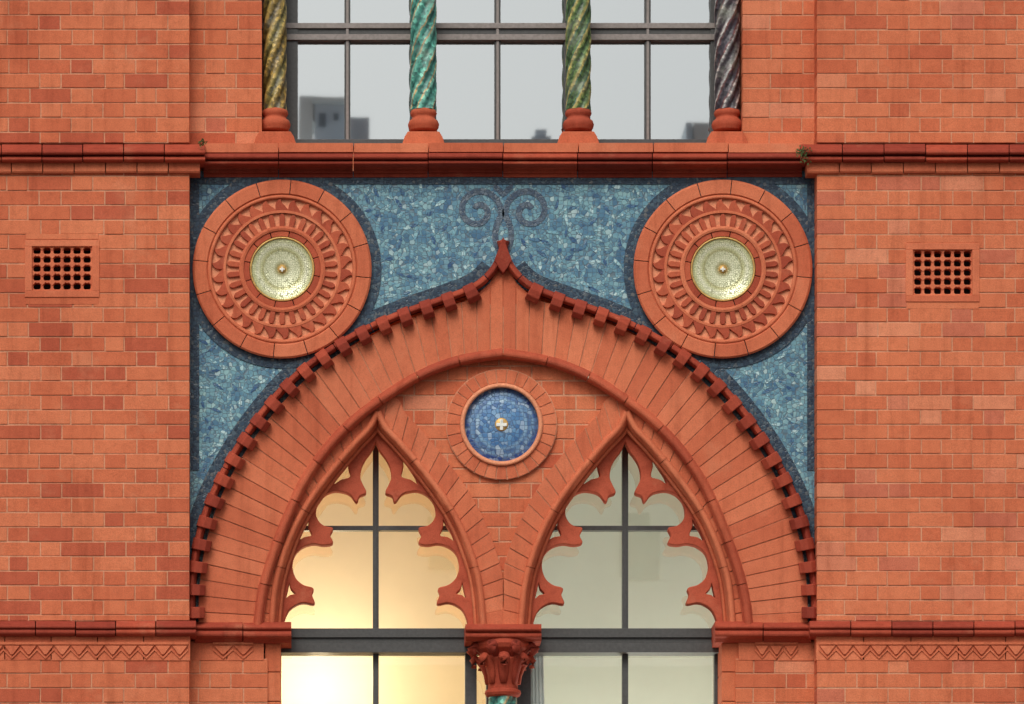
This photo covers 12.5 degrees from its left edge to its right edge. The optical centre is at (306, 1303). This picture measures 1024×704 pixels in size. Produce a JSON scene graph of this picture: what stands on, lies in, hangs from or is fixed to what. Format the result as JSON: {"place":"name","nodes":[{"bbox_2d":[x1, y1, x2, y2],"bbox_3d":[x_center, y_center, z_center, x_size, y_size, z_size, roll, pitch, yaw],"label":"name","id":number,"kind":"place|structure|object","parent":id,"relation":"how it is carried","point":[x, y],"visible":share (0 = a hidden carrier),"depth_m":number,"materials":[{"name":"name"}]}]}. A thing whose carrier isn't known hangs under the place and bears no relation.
{"place":"outdoors","nodes":[
{"label":"outdoors","id":0,"kind":"place"},
{"bbox_2d":[486,607,518,623],"bbox_3d":[1.055,-3.685,25.152,0.203,0.094,0.296,0,0,0],"label":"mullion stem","id":1,"kind":"object","parent":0,"point":[503,610],"visible":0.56,"depth_m":25.00,"materials":[{"name":"orange stone"}]},
{"bbox_2d":[486,685,519,703],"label":"mullion post","id":2,"kind":"object","parent":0,"point":[487,700],"visible":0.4,"depth_m":25.20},
{"bbox_2d":[489,696,516,703],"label":"colonnette","id":3,"kind":"object","parent":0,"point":[502,700],"visible":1,"depth_m":25.04,"materials":[{"name":"teal stone"}]},
{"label":"pavement","id":4,"kind":"structure","parent":0,"visible":0},
{"bbox_2d":[164,150,813,658],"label":"wall","id":5,"kind":"structure","parent":4,"relation":"on","point":[466,300],"depth_m":25.26,"materials":[{"name":"red brick"}]},
{"bbox_2d":[282,376,485,703],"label":"lit room","id":6,"kind":"object","parent":5,"relation":"on","point":[337,576],"depth_m":26.90,"materials":[{"name":"paint"}]},
{"bbox_2d":[262,0,718,703],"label":"window frames","id":7,"kind":"structure","parent":5,"relation":"attached to","point":[376,640],"depth_m":25.23,"materials":[{"name":"grey metal"}]},
{"bbox_2d":[262,0,714,138],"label":"bars","id":8,"kind":"object","parent":7,"relation":"attached to","point":[497,37],"depth_m":25.23,"materials":[{"name":"grey metal"}]},
{"bbox_2d":[298,0,709,149],"bbox_3d":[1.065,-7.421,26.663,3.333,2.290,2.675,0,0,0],"label":"window glass","id":9,"kind":"object","parent":7,"relation":"in","point":[532,90],"visible":0.12,"depth_m":28.00,"materials":[{"name":"glass"}]},
{"bbox_2d":[531,656,543,703],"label":"curtain","id":10,"kind":"object","parent":7,"relation":"hanging from","point":[537,684],"visible":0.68,"depth_m":25.34,"materials":[{"name":"grey fabric"}]},
{"bbox_2d":[265,643,737,703],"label":"jamb blocks","id":11,"kind":"structure","parent":5,"relation":"attached to","point":[727,654],"depth_m":25.01,"materials":[{"name":"red brick"}]},
{"bbox_2d":[464,624,540,697],"bbox_3d":[1.053,-3.449,25.110,0.408,0.376,0.380,0,0,0],"label":"mullion capital","id":12,"kind":"object","parent":5,"relation":"on","point":[502,635],"visible":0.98,"depth_m":24.96,"materials":[{"name":"red stone"}]},
{"bbox_2d":[466,639,539,684],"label":"capital leaves","id":13,"kind":"object","parent":12,"relation":"on","point":[522,661],"visible":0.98,"depth_m":25.00,"materials":[{"name":"red ceramic"}]},
{"bbox_2d":[264,396,742,623],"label":"lancet voussoirs","id":14,"kind":"object","parent":5,"relation":"attached to","point":[466,503],"visible":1,"depth_m":25.00,"materials":[{"name":"brick"}]},
{"bbox_2d":[265,400,741,613],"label":"lancet joints","id":15,"kind":"object","parent":14,"relation":"attached to","point":[528,504],"visible":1,"depth_m":25.01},
{"bbox_2d":[0,0,1023,703],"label":"brickwork","id":16,"kind":"object","parent":5,"relation":"attached to","point":[142,256],"visible":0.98,"depth_m":24.87,"materials":[{"name":"red brick"}]},
{"bbox_2d":[25,234,98,304],"bbox_3d":[-1.310,-5.536,24.927,0.440,0.417,0.126,0,0,0],"label":"air brick","id":17,"kind":"object","parent":16,"relation":"in","point":[61,265],"visible":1,"depth_m":24.88,"materials":[{"name":"orange ceramic"}]},
{"bbox_2d":[447,370,555,478],"bbox_3d":[1.045,-4.714,25.014,0.590,0.594,0.032,0,0,0],"label":"roundel brick ring","id":18,"kind":"object","parent":16,"relation":"attached to","point":[535,393],"visible":1,"depth_m":25.00,"materials":[{"name":"red brick"}]},
{"bbox_2d":[460,383,542,465],"bbox_3d":[1.045,-4.714,25.015,0.446,0.451,0.070,0,0,0],"label":"roundel roll","id":19,"kind":"object","parent":18,"relation":"attached to","point":[474,396],"visible":1,"depth_m":24.98,"materials":[{"name":"stone"}]},
{"bbox_2d":[465,388,537,460],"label":"mosaic disc","id":20,"kind":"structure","parent":19,"relation":"in","point":[516,410],"depth_m":25.01,"materials":[{"name":"blue tile"}]},
{"bbox_2d":[446,369,556,479],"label":"roundel joints","id":21,"kind":"object","parent":16,"relation":"attached to","point":[542,417],"visible":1,"depth_m":25.00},
{"bbox_2d":[190,171,814,621],"bbox_3d":[1.053,-4.845,25.000,3.392,2.450,0.001,0,0,0],"label":"mosaic panel","id":22,"kind":"object","parent":16,"relation":"attached to","point":[464,235],"visible":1,"depth_m":25.00,"materials":[{"name":"blue tile"}]},
{"bbox_2d":[199,184,806,471],"bbox_3d":[1.050,-5.236,25.002,3.282,1.564,0.008,0,0,0],"label":"mosaic","id":23,"kind":"object","parent":22,"relation":"attached to","point":[585,284],"depth_m":25.00},
{"bbox_2d":[459,184,547,252],"bbox_3d":[1.053,-5.802,25.003,0.476,0.401,0.013,0,0,0],"label":"mosaic scroll","id":24,"kind":"object","parent":22,"relation":"attached to","point":[502,210],"visible":1,"depth_m":25.00,"materials":[{"name":"tile"}]},
{"bbox_2d":[0,143,1023,662],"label":"string course","id":25,"kind":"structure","parent":16,"relation":"attached to","point":[204,651],"depth_m":24.87,"materials":[{"name":"red stone"}]},
{"bbox_2d":[906,237,979,308],"bbox_3d":[3.404,-5.515,24.927,0.437,0.424,0.126,0,0,0],"label":"air brick","id":26,"kind":"object","parent":16,"relation":"in","point":[942,272],"visible":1,"depth_m":24.88,"materials":[{"name":"orange ceramic"}]},
{"bbox_2d":[0,0,1023,703],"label":"mortar","id":27,"kind":"object","parent":5,"relation":"attached to","point":[524,366],"visible":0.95,"depth_m":24.87,"materials":[{"name":"beige concrete"}]},
{"bbox_2d":[0,144,1023,647],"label":"string course moulding","id":28,"kind":"object","parent":5,"relation":"attached to","point":[508,166],"visible":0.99,"depth_m":24.88,"materials":[{"name":"red stone"}]},
{"bbox_2d":[254,131,747,161],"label":"column plinths","id":29,"kind":"structure","parent":28,"relation":"on","point":[428,137],"depth_m":24.98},
{"bbox_2d":[263,0,286,109],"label":"spiral column","id":30,"kind":"structure","parent":29,"relation":"on","point":[274,54],"depth_m":25.05,"materials":[{"name":"gold ceramic"}]},
{"bbox_2d":[410,0,436,111],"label":"spiral column","id":31,"kind":"structure","parent":29,"relation":"on","point":[423,57],"depth_m":25.04,"materials":[{"name":"teal stone"}]},
{"bbox_2d":[262,107,741,130],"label":"column bases","id":32,"kind":"object","parent":29,"relation":"on","point":[424,119],"depth_m":25.04,"materials":[{"name":"red stone"}]},
{"bbox_2d":[565,0,590,110],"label":"spiral column","id":33,"kind":"structure","parent":29,"relation":"on","point":[578,54],"depth_m":25.04,"materials":[{"name":"green stone"}]},
{"bbox_2d":[714,0,739,110],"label":"spiral column","id":34,"kind":"structure","parent":29,"relation":"on","point":[727,55],"depth_m":25.04,"materials":[{"name":"purple stone"}]},
{"bbox_2d":[269,410,735,623],"bbox_3d":[1.062,-4.242,25.157,2.604,1.249,0.366,0,0,0],"label":"lancet moulding","id":35,"kind":"object","parent":28,"relation":"attached to","point":[610,441],"visible":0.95,"depth_m":24.99,"materials":[{"name":"stone"}]},
{"bbox_2d":[280,433,474,623],"bbox_3d":[0.380,-4.209,25.127,1.152,1.188,0.074,0,0,0],"label":"cusped tracery","id":36,"kind":"object","parent":35,"relation":"attached to","point":[397,489],"visible":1,"depth_m":25.09,"materials":[{"name":"ceramic"}]},
{"bbox_2d":[530,433,723,623],"bbox_3d":[1.722,-4.209,25.127,1.152,1.188,0.074,0,0,0],"label":"cusped tracery","id":37,"kind":"object","parent":35,"relation":"attached to","point":[601,487],"visible":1,"depth_m":25.09,"materials":[{"name":"ceramic"}]},
{"bbox_2d":[199,269,807,623],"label":"arch voussoirs","id":38,"kind":"object","parent":28,"relation":"attached to","point":[500,291],"visible":1,"depth_m":24.97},
{"bbox_2d":[190,170,814,559],"bbox_3d":[1.053,-5.024,25.002,3.467,2.110,0.016,0,0,0],"label":"mosaic border","id":39,"kind":"object","parent":38,"relation":"attached to","point":[368,314],"visible":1,"depth_m":25.00,"materials":[{"name":"blue tile"}]},
{"bbox_2d":[193,180,811,358],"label":"roundel rings","id":40,"kind":"object","parent":39,"relation":"attached to","point":[344,318],"visible":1,"depth_m":24.95,"materials":[{"name":"orange ceramic"}]},
{"bbox_2d":[212,199,792,339],"bbox_3d":[1.048,-5.537,24.982,3.110,0.753,0.036,0,0,0],"label":"roundel carving","id":41,"kind":"object","parent":39,"relation":"attached to","point":[658,265],"visible":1,"depth_m":24.96,"materials":[{"name":"red ceramic"}]},
{"bbox_2d":[212,199,792,338],"bbox_3d":[1.050,-5.544,24.995,3.134,0.776,0.030,0,0,0],"label":"roundel inlay","id":42,"kind":"object","parent":39,"relation":"attached to","point":[656,258],"visible":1,"depth_m":24.98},
{"bbox_2d":[252,239,752,298],"bbox_3d":[1.048,-5.537,24.982,2.688,0.329,0.028,0,0,0],"label":"roundel mosaic dish","id":43,"kind":"object","parent":39,"relation":"attached to","point":[710,278],"visible":1,"depth_m":24.98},
{"bbox_2d":[250,237,754,430],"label":"gilt bosses","id":44,"kind":"object","parent":43,"relation":"attached to","point":[498,420],"visible":1,"depth_m":24.96,"materials":[{"name":"gold metal"}]},
{"bbox_2d":[280,267,724,429],"bbox_3d":[1.048,-5.117,24.990,2.386,0.872,0.020,0,0,0],"label":"pearl inlay","id":45,"kind":"object","parent":44,"relation":"attached to","point":[501,424],"visible":1,"depth_m":24.98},
{"bbox_2d":[189,238,816,620],"bbox_3d":[1.053,-4.660,24.955,3.401,2.098,0.129,0,0,0],"label":"arch hood mould","id":46,"kind":"object","parent":38,"relation":"attached to","point":[502,262],"visible":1,"depth_m":24.91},
{"bbox_2d":[253,348,752,624],"bbox_3d":[1.054,-4.372,24.988,2.701,1.520,0.105,0,0,0],"label":"arch inner moulding","id":47,"kind":"object","parent":38,"relation":"attached to","point":[652,420],"visible":1,"depth_m":24.94,"materials":[{"name":"orange stone"}]},
{"bbox_2d":[200,301,805,615],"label":"arch joints","id":48,"kind":"object","parent":38,"relation":"attached to","point":[503,352],"visible":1,"depth_m":24.98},
{"bbox_2d":[198,138,811,164],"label":"moss tufts","id":49,"kind":"object","parent":28,"relation":"attached to","point":[798,153],"visible":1,"depth_m":24.78,"materials":[{"name":"green plant"}]},
{"bbox_2d":[0,642,1023,658],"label":"dogtooth band","id":50,"kind":"object","parent":5,"relation":"attached to","point":[827,650],"visible":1,"depth_m":24.85,"materials":[{"name":"orange ceramic"}]},
{"bbox_2d":[533,376,714,703],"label":"second room","id":51,"kind":"object","parent":5,"relation":"on","point":[586,576],"depth_m":27.20,"materials":[{"name":"grey paint"}]}
]}

